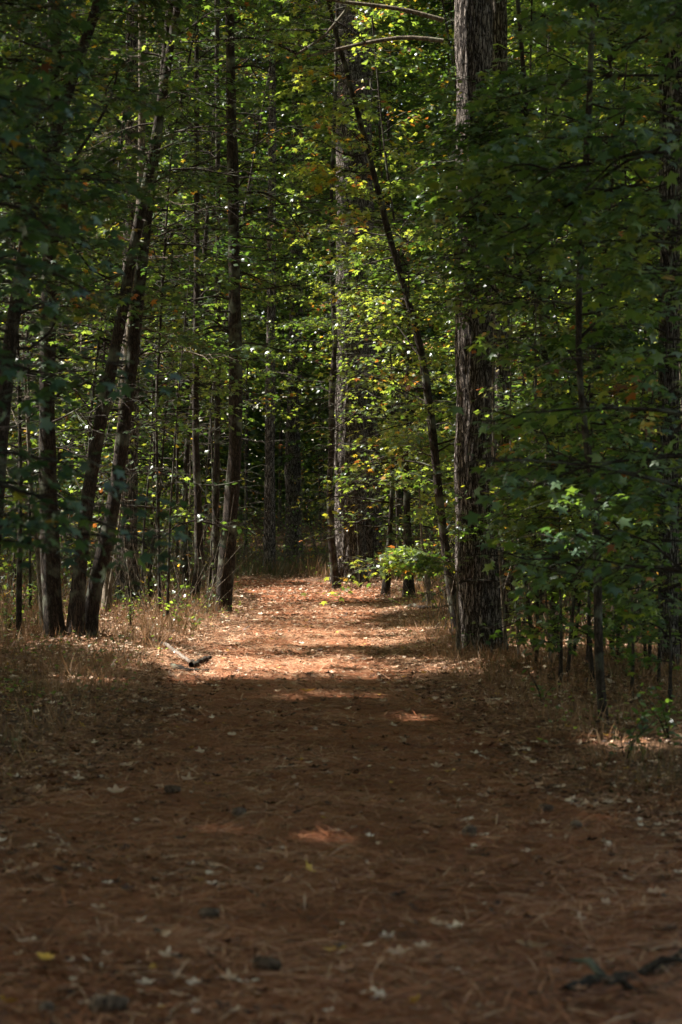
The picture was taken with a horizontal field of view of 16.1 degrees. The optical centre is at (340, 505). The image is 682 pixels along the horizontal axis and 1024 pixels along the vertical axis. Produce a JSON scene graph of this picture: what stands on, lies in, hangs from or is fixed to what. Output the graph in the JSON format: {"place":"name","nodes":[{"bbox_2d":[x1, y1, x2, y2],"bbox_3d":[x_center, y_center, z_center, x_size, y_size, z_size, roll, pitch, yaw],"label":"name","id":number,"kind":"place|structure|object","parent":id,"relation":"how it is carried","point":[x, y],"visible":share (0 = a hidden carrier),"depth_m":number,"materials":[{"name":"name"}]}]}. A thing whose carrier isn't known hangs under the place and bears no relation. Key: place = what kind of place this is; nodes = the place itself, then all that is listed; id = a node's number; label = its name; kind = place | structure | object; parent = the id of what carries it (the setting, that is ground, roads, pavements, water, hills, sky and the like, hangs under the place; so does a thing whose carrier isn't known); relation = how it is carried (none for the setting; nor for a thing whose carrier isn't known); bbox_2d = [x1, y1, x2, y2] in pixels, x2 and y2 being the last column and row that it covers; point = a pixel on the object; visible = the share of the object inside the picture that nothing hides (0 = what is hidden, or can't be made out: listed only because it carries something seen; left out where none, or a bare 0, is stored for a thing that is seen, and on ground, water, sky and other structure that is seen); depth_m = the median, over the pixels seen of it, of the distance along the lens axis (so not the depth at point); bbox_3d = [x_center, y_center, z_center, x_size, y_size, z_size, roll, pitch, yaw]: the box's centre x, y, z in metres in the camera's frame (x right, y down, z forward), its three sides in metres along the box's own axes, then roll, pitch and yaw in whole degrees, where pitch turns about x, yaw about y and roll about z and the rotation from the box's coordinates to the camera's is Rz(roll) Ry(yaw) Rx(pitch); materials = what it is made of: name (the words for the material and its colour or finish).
{"place":"outdoors","nodes":[
{"label":"outdoors","id":0,"kind":"place"},
{"bbox_2d":[111,0,443,65],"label":"branch","id":1,"kind":"object","parent":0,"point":[284,19],"visible":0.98,"depth_m":23.98,"materials":[{"name":"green plant"}]},
{"bbox_2d":[0,579,681,1023],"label":"path","id":2,"kind":"structure","parent":0,"point":[36,815],"depth_m":10.27,"materials":[{"name":"brown soil"}]},
{"bbox_2d":[87,993,128,1018],"bbox_3d":[-0.679,1.462,7.064,0.118,0.078,0.078,0,0,-23],"label":"pine cone","id":3,"kind":"object","parent":2,"relation":"on","point":[119,1003],"visible":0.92,"depth_m":7.04,"materials":[{"name":"grey plant"}]},
{"bbox_2d":[0,597,681,1023],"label":"pine needles","id":4,"kind":"object","parent":2,"relation":"on","point":[452,991],"visible":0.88,"depth_m":9.74,"materials":[{"name":"brown plant"}]},
{"bbox_2d":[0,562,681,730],"bbox_3d":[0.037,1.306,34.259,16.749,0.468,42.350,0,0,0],"label":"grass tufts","id":5,"kind":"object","parent":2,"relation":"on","point":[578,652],"visible":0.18,"depth_m":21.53,"materials":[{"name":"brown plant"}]},
{"bbox_2d":[559,948,681,997],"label":"fallen branch","id":6,"kind":"object","parent":2,"relation":"on","point":[652,967],"visible":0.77,"depth_m":7.43,"materials":[{"name":"brown wood"}]},
{"bbox_2d":[0,466,681,843],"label":"ground","id":7,"kind":"structure","parent":0,"point":[198,648],"depth_m":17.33,"materials":[{"name":"beige plant"}]},
{"bbox_2d":[0,0,112,575],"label":"maple tree","id":8,"kind":"object","parent":7,"relation":"on","point":[81,411],"visible":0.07,"depth_m":46.08,"materials":[{"name":"green plant"}]},
{"bbox_2d":[0,189,115,627],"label":"sapling","id":9,"kind":"object","parent":7,"relation":"on","point":[37,550],"visible":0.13,"depth_m":25.48,"materials":[{"name":"green plant"}]},
{"bbox_2d":[0,1,116,588],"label":"maple tree","id":10,"kind":"object","parent":7,"relation":"on","point":[6,285],"visible":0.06,"depth_m":38.05,"materials":[{"name":"green plant"}]},
{"bbox_2d":[0,62,121,635],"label":"sapling","id":11,"kind":"object","parent":7,"relation":"on","point":[19,594],"visible":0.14,"depth_m":24.93,"materials":[{"name":"brown plant"}]},
{"bbox_2d":[0,1,140,555],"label":"maple tree","id":12,"kind":"object","parent":7,"relation":"on","point":[23,46],"visible":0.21,"depth_m":27.01,"materials":[{"name":"green plant"}]},
{"bbox_2d":[0,3,149,609],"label":"maple tree","id":13,"kind":"object","parent":7,"relation":"on","point":[29,551],"visible":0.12,"depth_m":28.98,"materials":[{"name":"green plant"}]},
{"bbox_2d":[0,0,168,639],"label":"maple tree","id":14,"kind":"object","parent":7,"relation":"on","point":[51,589],"visible":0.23,"depth_m":24.42,"materials":[{"name":"green plant"}]},
{"bbox_2d":[0,0,174,534],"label":"maple tree","id":15,"kind":"object","parent":7,"relation":"on","point":[101,341],"visible":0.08,"depth_m":53.67,"materials":[{"name":"green plant"}]},
{"bbox_2d":[1,1,182,563],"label":"maple tree","id":16,"kind":"object","parent":7,"relation":"on","point":[81,451],"visible":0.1,"depth_m":40.98,"materials":[{"name":"green plant"}]},
{"bbox_2d":[0,0,194,322],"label":"sweetgum tree","id":17,"kind":"object","parent":7,"relation":"on","point":[47,63],"visible":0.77,"depth_m":14.49,"materials":[{"name":"green plant"}]},
{"bbox_2d":[0,0,197,579],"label":"maple tree","id":18,"kind":"object","parent":7,"relation":"on","point":[4,577],"visible":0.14,"depth_m":30.99,"materials":[{"name":"green plant"}]},
{"bbox_2d":[5,2,216,569],"bbox_3d":[-3.566,-3.859,36.138,3.434,10.646,3.243,0,0,0],"label":"maple tree","id":19,"kind":"object","parent":7,"relation":"on","point":[100,489],"visible":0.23,"depth_m":36.10,"materials":[{"name":"green plant"}]},
{"bbox_2d":[0,69,224,602],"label":"sweetgum tree","id":20,"kind":"object","parent":7,"relation":"on","point":[40,234],"visible":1,"depth_m":10.58,"materials":[{"name":"green plant"}]},
{"bbox_2d":[0,0,234,553],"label":"maple tree","id":21,"kind":"object","parent":7,"relation":"on","point":[10,342],"visible":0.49,"depth_m":19.97,"materials":[{"name":"green plant"}]},
{"bbox_2d":[25,0,228,479],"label":"maple tree","id":22,"kind":"object","parent":7,"relation":"on","point":[168,375],"visible":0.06,"depth_m":56.05,"materials":[{"name":"green plant"}]},
{"bbox_2d":[113,4,143,603],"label":"pine tree","id":23,"kind":"object","parent":7,"relation":"on","point":[134,455],"visible":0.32,"depth_m":33.09,"materials":[{"name":"brown plant"}]},
{"bbox_2d":[56,3,214,551],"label":"maple tree","id":24,"kind":"object","parent":7,"relation":"on","point":[204,74],"visible":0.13,"depth_m":44.02,"materials":[{"name":"green plant"}]},
{"bbox_2d":[30,0,241,614],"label":"maple tree","id":25,"kind":"object","parent":7,"relation":"on","point":[142,141],"visible":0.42,"depth_m":30.00,"materials":[{"name":"green plant"}]},
{"bbox_2d":[1,0,282,640],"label":"maple tree","id":26,"kind":"object","parent":7,"relation":"on","point":[76,609],"visible":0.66,"depth_m":24.34,"materials":[{"name":"green plant"}]},
{"bbox_2d":[19,0,275,639],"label":"maple tree","id":27,"kind":"object","parent":7,"relation":"on","point":[93,597],"visible":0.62,"depth_m":24.55,"materials":[{"name":"green plant"}]},
{"bbox_2d":[61,6,251,576],"bbox_3d":[-3.022,-4.054,39.077,3.198,11.068,3.428,0,0,0],"label":"maple tree","id":28,"kind":"object","parent":7,"relation":"on","point":[154,457],"visible":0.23,"depth_m":38.95,"materials":[{"name":"green plant"}]},
{"bbox_2d":[115,251,200,619],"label":"sapling","id":29,"kind":"object","parent":7,"relation":"on","point":[168,562],"visible":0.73,"depth_m":28.39,"materials":[{"name":"brown plant"}]},
{"bbox_2d":[71,3,255,548],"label":"maple tree","id":30,"kind":"object","parent":7,"relation":"on","point":[206,435],"visible":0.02,"depth_m":60.34,"materials":[{"name":"green plant"}]},
{"bbox_2d":[58,0,283,612],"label":"maple tree","id":31,"kind":"object","parent":7,"relation":"on","point":[215,249],"visible":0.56,"depth_m":30.54,"materials":[{"name":"green plant"}]},
{"bbox_2d":[79,3,271,574],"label":"maple tree","id":32,"kind":"object","parent":7,"relation":"on","point":[245,417],"visible":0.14,"depth_m":42.98,"materials":[{"name":"green plant"}]},
{"bbox_2d":[62,0,300,568],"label":"maple tree","id":33,"kind":"object","parent":7,"relation":"on","point":[223,151],"visible":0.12,"depth_m":53.22,"materials":[{"name":"green plant"}]},
{"bbox_2d":[114,321,250,603],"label":"sapling","id":34,"kind":"object","parent":7,"relation":"on","point":[212,339],"visible":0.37,"depth_m":32.94,"materials":[{"name":"green plant"}]},
{"bbox_2d":[112,6,279,534],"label":"maple tree","id":35,"kind":"object","parent":7,"relation":"on","point":[243,431],"visible":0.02,"depth_m":75.55,"materials":[{"name":"green plant"}]},
{"bbox_2d":[106,0,294,586],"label":"oak tree","id":36,"kind":"object","parent":7,"relation":"on","point":[186,462],"visible":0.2,"depth_m":38.74,"materials":[{"name":"green plant"}]},
{"bbox_2d":[110,0,311,600],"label":"oak tree","id":37,"kind":"object","parent":7,"relation":"on","point":[198,527],"visible":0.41,"depth_m":33.91,"materials":[{"name":"green plant"}]},
{"bbox_2d":[142,0,290,588],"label":"maple tree","id":38,"kind":"object","parent":7,"relation":"on","point":[216,474],"visible":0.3,"depth_m":37.64,"materials":[{"name":"green plant"}]},
{"bbox_2d":[156,0,288,543],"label":"maple tree","id":39,"kind":"object","parent":7,"relation":"on","point":[241,212],"visible":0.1,"depth_m":65.98,"materials":[{"name":"green plant"}]},
{"bbox_2d":[139,2,322,576],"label":"maple tree","id":40,"kind":"object","parent":7,"relation":"on","point":[268,253],"visible":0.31,"depth_m":47.40,"materials":[{"name":"green plant"}]},
{"bbox_2d":[112,0,370,613],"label":"oak tree","id":41,"kind":"object","parent":7,"relation":"on","point":[233,331],"visible":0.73,"depth_m":31.75,"materials":[{"name":"green plant"}]},
{"bbox_2d":[169,0,330,546],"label":"maple tree","id":42,"kind":"object","parent":7,"relation":"on","point":[284,119],"visible":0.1,"depth_m":70.00,"materials":[{"name":"green plant"}]},
{"bbox_2d":[204,0,336,530],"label":"maple tree","id":43,"kind":"object","parent":7,"relation":"on","point":[280,421],"visible":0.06,"depth_m":77.96,"materials":[{"name":"green plant"}]},
{"bbox_2d":[208,0,336,571],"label":"pine tree","id":44,"kind":"object","parent":7,"relation":"on","point":[269,542],"visible":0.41,"depth_m":50.51,"materials":[{"name":"green plant"}]},
{"bbox_2d":[224,0,335,558],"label":"pine tree","id":45,"kind":"object","parent":7,"relation":"on","point":[290,484],"visible":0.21,"depth_m":61.85,"materials":[{"name":"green plant"}]},
{"bbox_2d":[239,1,384,537],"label":"maple tree","id":46,"kind":"object","parent":7,"relation":"on","point":[285,79],"visible":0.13,"depth_m":74.01,"materials":[{"name":"green plant"}]},
{"bbox_2d":[258,0,410,500],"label":"maple tree","id":47,"kind":"object","parent":7,"relation":"on","point":[280,445],"visible":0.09,"depth_m":64.40,"materials":[{"name":"green plant"}]},
{"bbox_2d":[248,0,421,589],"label":"oak tree","id":48,"kind":"object","parent":7,"relation":"on","point":[334,571],"visible":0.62,"depth_m":42.81,"materials":[{"name":"green plant"}]},
{"bbox_2d":[0,568,681,1023],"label":"leaf litter","id":49,"kind":"object","parent":7,"relation":"on","point":[48,956],"visible":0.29,"depth_m":14.81,"materials":[{"name":"brown plant"}]},
{"bbox_2d":[0,0,681,522],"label":"distant wood","id":50,"kind":"object","parent":7,"relation":"on","point":[260,436],"visible":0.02,"depth_m":83.66,"materials":[{"name":"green plant"}]},
{"bbox_2d":[0,456,681,652],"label":"undergrowth","id":51,"kind":"object","parent":7,"relation":"on","point":[252,525],"visible":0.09,"depth_m":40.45,"materials":[{"name":"green plant"}]},
{"bbox_2d":[0,555,681,775],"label":"green seedlings","id":52,"kind":"object","parent":7,"relation":"on","point":[424,597],"visible":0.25,"depth_m":20.34,"materials":[{"name":"green plant"}]},
{"bbox_2d":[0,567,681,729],"bbox_3d":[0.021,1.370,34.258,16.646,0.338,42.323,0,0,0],"label":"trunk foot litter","id":53,"kind":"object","parent":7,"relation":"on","point":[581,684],"visible":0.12,"depth_m":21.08,"materials":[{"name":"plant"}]},
{"bbox_2d":[329,0,367,583],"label":"pine tree","id":54,"kind":"object","parent":7,"relation":"on","point":[346,543],"visible":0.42,"depth_m":46.35,"materials":[{"name":"brown plant"}]},
{"bbox_2d":[249,0,455,481],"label":"maple tree","id":55,"kind":"object","parent":7,"relation":"on","point":[314,94],"visible":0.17,"depth_m":55.08,"materials":[{"name":"green plant"}]},
{"bbox_2d":[281,287,455,597],"bbox_3d":[0.729,-0.910,38.325,3.375,5.039,3.024,0,0,0],"label":"oak tree","id":56,"kind":"object","parent":7,"relation":"on","point":[386,585],"visible":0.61,"depth_m":38.28,"materials":[{"name":"green plant"}]},
{"bbox_2d":[365,1,382,578],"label":"pine tree","id":57,"kind":"object","parent":7,"relation":"on","point":[374,542],"visible":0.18,"depth_m":47.32,"materials":[{"name":"brown plant"}]},
{"bbox_2d":[302,0,450,527],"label":"maple tree","id":58,"kind":"object","parent":7,"relation":"on","point":[396,42],"visible":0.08,"depth_m":72.42,"materials":[{"name":"green plant"}]},
{"bbox_2d":[299,0,454,545],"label":"maple tree","id":59,"kind":"object","parent":7,"relation":"on","point":[422,133],"visible":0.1,"depth_m":58.34,"materials":[{"name":"green plant"}]},
{"bbox_2d":[314,0,455,579],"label":"maple tree","id":60,"kind":"object","parent":7,"relation":"on","point":[380,55],"visible":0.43,"depth_m":41.89,"materials":[{"name":"green plant"}]},
{"bbox_2d":[315,0,454,580],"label":"maple tree","id":61,"kind":"object","parent":7,"relation":"on","point":[384,270],"visible":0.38,"depth_m":45.92,"materials":[{"name":"green plant"}]},
{"bbox_2d":[324,214,455,598],"bbox_3d":[1.200,-1.448,37.573,2.948,6.073,2.869,0,0,0],"label":"maple tree","id":62,"kind":"object","parent":7,"relation":"on","point":[406,508],"visible":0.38,"depth_m":37.66,"materials":[{"name":"green plant"}]},
{"bbox_2d":[338,415,454,605],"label":"sapling","id":63,"kind":"object","parent":7,"relation":"on","point":[422,436],"visible":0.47,"depth_m":33.13,"materials":[{"name":"green plant"}]},
{"bbox_2d":[262,0,543,631],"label":"oak tree","id":64,"kind":"object","parent":7,"relation":"on","point":[391,562],"visible":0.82,"depth_m":26.96,"materials":[{"name":"green plant"}]},
{"bbox_2d":[324,0,519,551],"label":"maple tree","id":65,"kind":"object","parent":7,"relation":"on","point":[399,57],"visible":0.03,"depth_m":61.61,"materials":[{"name":"green plant"}]},
{"bbox_2d":[394,505,518,654],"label":"sapling","id":66,"kind":"object","parent":7,"relation":"on","point":[426,562],"visible":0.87,"depth_m":23.11,"materials":[{"name":"green plant"}]},
{"bbox_2d":[353,0,560,582],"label":"maple tree","id":67,"kind":"object","parent":7,"relation":"on","point":[390,536],"visible":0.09,"depth_m":37.18,"materials":[{"name":"green plant"}]},
{"bbox_2d":[372,0,551,496],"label":"maple tree","id":68,"kind":"object","parent":7,"relation":"on","point":[427,79],"visible":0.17,"depth_m":53.78,"materials":[{"name":"green plant"}]},
{"bbox_2d":[391,0,560,513],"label":"maple tree","id":69,"kind":"object","parent":7,"relation":"on","point":[441,33],"visible":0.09,"depth_m":43.86,"materials":[{"name":"green plant"}]},
{"bbox_2d":[454,0,508,652],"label":"pine tree","id":70,"kind":"object","parent":7,"relation":"on","point":[473,31],"visible":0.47,"depth_m":23.44,"materials":[{"name":"brown plant"}]},
{"bbox_2d":[370,0,612,660],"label":"maple tree","id":71,"kind":"object","parent":7,"relation":"on","point":[456,271],"visible":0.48,"depth_m":21.85,"materials":[{"name":"green plant"}]},
{"bbox_2d":[410,303,574,651],"bbox_3d":[1.737,-0.210,23.171,1.344,3.542,1.828,0,0,40],"label":"sapling","id":72,"kind":"object","parent":7,"relation":"on","point":[450,499],"visible":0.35,"depth_m":23.04,"materials":[{"name":"green plant"}]},
{"bbox_2d":[458,261,527,653],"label":"sapling","id":73,"kind":"object","parent":7,"relation":"on","point":[491,389],"visible":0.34,"depth_m":23.03,"materials":[{"name":"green plant"}]},
{"bbox_2d":[442,315,566,658],"bbox_3d":[1.485,-0.075,21.775,1.212,3.275,1.071,0,0,0],"label":"sapling","id":74,"kind":"object","parent":7,"relation":"on","point":[487,445],"visible":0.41,"depth_m":21.80,"materials":[{"name":"green plant"}]},
{"bbox_2d":[492,0,519,629],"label":"pine tree","id":75,"kind":"object","parent":7,"relation":"on","point":[500,22],"visible":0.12,"depth_m":27.29,"materials":[{"name":"brown plant"}]},
{"bbox_2d":[389,0,642,633],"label":"maple tree","id":76,"kind":"object","parent":7,"relation":"on","point":[441,125],"visible":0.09,"depth_m":26.05,"materials":[{"name":"green plant"}]},
{"bbox_2d":[463,255,568,668],"bbox_3d":[1.633,-0.305,21.266,1.159,3.738,1.152,0,0,0],"label":"sapling","id":77,"kind":"object","parent":7,"relation":"on","point":[526,394],"visible":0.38,"depth_m":21.18,"materials":[{"name":"green plant"}]},
{"bbox_2d":[414,1,631,508],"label":"maple tree","id":78,"kind":"object","parent":7,"relation":"on","point":[550,111],"visible":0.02,"depth_m":40.52,"materials":[{"name":"green plant"}]},
{"bbox_2d":[461,443,585,663],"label":"sapling","id":79,"kind":"object","parent":7,"relation":"on","point":[496,539],"visible":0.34,"depth_m":21.46,"materials":[{"name":"green plant"}]},
{"bbox_2d":[430,2,632,560],"bbox_3d":[2.364,-3.052,30.005,2.563,9.196,2.820,0,0,0],"label":"maple tree","id":80,"kind":"object","parent":7,"relation":"on","point":[551,121],"visible":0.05,"depth_m":30.13,"materials":[{"name":"green plant"}]},
{"bbox_2d":[394,0,681,726],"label":"sweetgum tree","id":81,"kind":"object","parent":7,"relation":"on","point":[599,323],"visible":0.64,"depth_m":16.02,"materials":[{"name":"green plant"}]},
{"bbox_2d":[405,0,681,620],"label":"sweetgum tree","id":82,"kind":"object","parent":7,"relation":"on","point":[621,472],"visible":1,"depth_m":13.48,"materials":[{"name":"green plant"}]},
{"bbox_2d":[446,0,642,602],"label":"maple tree","id":83,"kind":"object","parent":7,"relation":"on","point":[511,37],"visible":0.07,"depth_m":31.54,"materials":[{"name":"green plant"}]},
{"bbox_2d":[433,0,681,674],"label":"maple tree","id":84,"kind":"object","parent":7,"relation":"on","point":[522,18],"visible":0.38,"depth_m":20.43,"materials":[{"name":"green plant"}]},
{"bbox_2d":[450,0,681,656],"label":"maple tree","id":85,"kind":"object","parent":7,"relation":"on","point":[554,318],"visible":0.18,"depth_m":21.72,"materials":[{"name":"green plant"}]},
{"bbox_2d":[451,1,680,605],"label":"maple tree","id":86,"kind":"object","parent":7,"relation":"on","point":[616,163],"visible":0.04,"depth_m":29.02,"materials":[{"name":"green plant"}]},
{"bbox_2d":[485,466,656,687],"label":"sapling","id":87,"kind":"object","parent":7,"relation":"on","point":[520,525],"visible":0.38,"depth_m":19.30,"materials":[{"name":"green plant"}]},
{"bbox_2d":[502,450,665,669],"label":"sapling","id":88,"kind":"object","parent":7,"relation":"on","point":[556,614],"visible":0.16,"depth_m":20.90,"materials":[{"name":"green plant"}]},
{"bbox_2d":[502,323,681,685],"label":"sapling","id":89,"kind":"object","parent":7,"relation":"on","point":[630,338],"visible":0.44,"depth_m":19.49,"materials":[{"name":"green plant"}]},
{"bbox_2d":[505,0,681,685],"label":"maple tree","id":90,"kind":"object","parent":7,"relation":"on","point":[572,328],"visible":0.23,"depth_m":19.51,"materials":[{"name":"green plant"}]},
{"bbox_2d":[507,0,681,518],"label":"maple tree","id":91,"kind":"object","parent":7,"relation":"on","point":[586,51],"visible":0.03,"depth_m":35.13,"materials":[{"name":"green plant"}]},
{"bbox_2d":[509,30,681,632],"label":"maple tree","id":92,"kind":"object","parent":7,"relation":"on","point":[655,126],"visible":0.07,"depth_m":25.52,"materials":[{"name":"green plant"}]},
{"bbox_2d":[537,476,681,696],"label":"sapling","id":93,"kind":"object","parent":7,"relation":"on","point":[656,620],"visible":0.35,"depth_m":18.32,"materials":[{"name":"green plant"}]},
{"bbox_2d":[548,3,681,552],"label":"maple tree","id":94,"kind":"object","parent":7,"relation":"on","point":[662,55],"visible":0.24,"depth_m":20.77,"materials":[{"name":"green plant"}]},
{"bbox_2d":[562,482,681,705],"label":"sapling","id":95,"kind":"object","parent":7,"relation":"on","point":[658,507],"visible":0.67,"depth_m":17.40,"materials":[{"name":"green plant"}]},
{"bbox_2d":[574,456,681,675],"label":"sapling","id":96,"kind":"object","parent":7,"relation":"on","point":[622,632],"visible":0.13,"depth_m":20.49,"materials":[{"name":"green plant"}]},
{"bbox_2d":[636,683,681,743],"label":"leafy plant","id":97,"kind":"object","parent":7,"relation":"on","point":[659,711],"visible":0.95,"depth_m":14.95,"materials":[{"name":"green plant"}]},
{"bbox_2d":[657,4,681,668],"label":"pine tree","id":98,"kind":"object","parent":7,"relation":"on","point":[672,376],"visible":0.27,"depth_m":20.96,"materials":[{"name":"brown plant"}]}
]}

